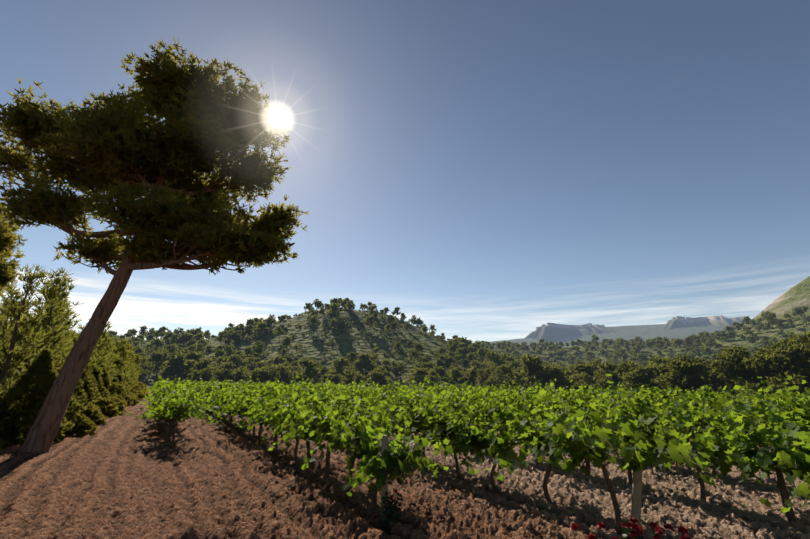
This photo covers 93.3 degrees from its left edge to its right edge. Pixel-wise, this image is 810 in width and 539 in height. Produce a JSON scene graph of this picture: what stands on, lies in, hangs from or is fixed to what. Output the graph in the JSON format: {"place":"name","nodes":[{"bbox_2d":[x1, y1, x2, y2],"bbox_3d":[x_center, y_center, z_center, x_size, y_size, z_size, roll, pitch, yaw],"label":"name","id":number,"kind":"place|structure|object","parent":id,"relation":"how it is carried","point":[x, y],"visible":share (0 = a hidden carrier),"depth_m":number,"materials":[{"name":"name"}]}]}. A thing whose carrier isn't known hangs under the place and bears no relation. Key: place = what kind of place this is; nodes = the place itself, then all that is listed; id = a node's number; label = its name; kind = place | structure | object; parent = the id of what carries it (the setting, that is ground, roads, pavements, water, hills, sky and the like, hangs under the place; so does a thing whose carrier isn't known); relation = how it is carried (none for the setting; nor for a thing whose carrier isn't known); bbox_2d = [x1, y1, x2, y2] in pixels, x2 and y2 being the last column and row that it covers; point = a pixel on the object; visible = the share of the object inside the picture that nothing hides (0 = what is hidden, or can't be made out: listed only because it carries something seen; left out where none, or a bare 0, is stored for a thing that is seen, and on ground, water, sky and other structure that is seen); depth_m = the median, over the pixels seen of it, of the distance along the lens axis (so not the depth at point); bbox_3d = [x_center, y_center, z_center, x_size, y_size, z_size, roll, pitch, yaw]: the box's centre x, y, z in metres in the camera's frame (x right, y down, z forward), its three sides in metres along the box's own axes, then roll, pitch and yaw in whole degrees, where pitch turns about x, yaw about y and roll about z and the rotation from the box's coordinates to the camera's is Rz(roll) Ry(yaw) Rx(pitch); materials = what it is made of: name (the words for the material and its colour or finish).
{"place":"outdoors","nodes":[
{"label":"outdoors","id":0,"kind":"place"},
{"bbox_2d":[0,204,27,306],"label":"pine","id":1,"kind":"object","parent":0,"point":[8,239],"depth_m":13.13,"materials":[{"name":"green plant"}]},
{"bbox_2d":[264,105,289,130],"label":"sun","id":2,"kind":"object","parent":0,"point":[277,118],"visible":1,"depth_m":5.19,"materials":[{"name":"white"}]},
{"bbox_2d":[0,395,809,538],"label":"soil ground","id":3,"kind":"structure","parent":0,"point":[125,476],"depth_m":5.82,"materials":[{"name":"brown soil"}]},
{"bbox_2d":[0,37,309,454],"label":"aleppo pine","id":4,"kind":"object","parent":3,"relation":"on","point":[133,137],"depth_m":11.34,"materials":[{"name":"green plant"}]},
{"bbox_2d":[197,399,721,530],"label":"vineyard posts","id":5,"kind":"object","parent":3,"relation":"on","point":[636,496],"depth_m":4.38,"materials":[{"name":"brown wood"}]},
{"bbox_2d":[0,0,809,342],"label":"sky","id":6,"kind":"structure","parent":0,"point":[479,170],"materials":[{"name":"blue"}]},
{"bbox_2d":[127,373,809,534],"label":"vine","id":7,"kind":"object","parent":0,"point":[791,450],"depth_m":6.51,"materials":[{"name":"green plant"}]},
{"bbox_2d":[136,276,809,389],"bbox_3d":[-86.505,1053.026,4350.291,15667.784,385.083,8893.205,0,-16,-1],"label":"hills","id":8,"kind":"structure","parent":0,"point":[793,297],"depth_m":242.70,"materials":[{"name":"green plant"}]},
{"bbox_2d":[76,297,809,397],"bbox_3d":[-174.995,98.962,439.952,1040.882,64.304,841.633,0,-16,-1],"label":"forest pine","id":9,"kind":"object","parent":8,"relation":"on","point":[685,371],"depth_m":133.70,"materials":[{"name":"green plant"}]},
{"bbox_2d":[138,307,806,390],"bbox_3d":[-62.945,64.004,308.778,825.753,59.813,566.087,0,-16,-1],"label":"garrigue bushes","id":10,"kind":"object","parent":8,"relation":"on","point":[145,381],"visible":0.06,"depth_m":221.11,"materials":[{"name":"green plant"}]},
{"bbox_2d":[524,323,616,342],"bbox_3d":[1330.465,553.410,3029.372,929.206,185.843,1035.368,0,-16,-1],"label":"rocky cliff","id":11,"kind":"structure","parent":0,"point":[550,332],"depth_m":2647.48,"materials":[{"name":"grey stone"}]},
{"bbox_2d":[662,315,747,329],"bbox_3d":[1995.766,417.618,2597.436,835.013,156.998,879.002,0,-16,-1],"label":"rocky cliff","id":12,"kind":"structure","parent":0,"point":[684,322],"depth_m":2367.12,"materials":[{"name":"grey stone"}]},
{"bbox_3d":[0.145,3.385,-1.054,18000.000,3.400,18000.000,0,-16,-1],"label":"ground","id":13,"kind":"structure","parent":0,"visible":0},
{"bbox_2d":[0,346,132,447],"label":"juniper hedge","id":14,"kind":"object","parent":13,"relation":"on","point":[18,418],"visible":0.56,"depth_m":11.00,"materials":[{"name":"green plant"}]},
{"bbox_2d":[0,264,141,402],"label":"young pines","id":15,"kind":"object","parent":13,"relation":"on","point":[127,360],"depth_m":16.44,"materials":[{"name":"green plant"}]},
{"bbox_2d":[0,380,149,449],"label":"edge shrubs","id":16,"kind":"object","parent":13,"relation":"on","point":[100,409],"visible":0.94,"depth_m":18.28,"materials":[{"name":"green plant"}]},
{"bbox_2d":[376,490,405,529],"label":"rose bush leaves","id":17,"kind":"object","parent":13,"relation":"on","point":[390,512],"visible":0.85,"depth_m":4.68,"materials":[{"name":"green plant"}]},
{"bbox_2d":[571,516,689,538],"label":"flowers","id":18,"kind":"object","parent":13,"relation":"on","point":[654,532],"visible":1,"depth_m":3.50,"materials":[{"name":"red plant"}]}
]}

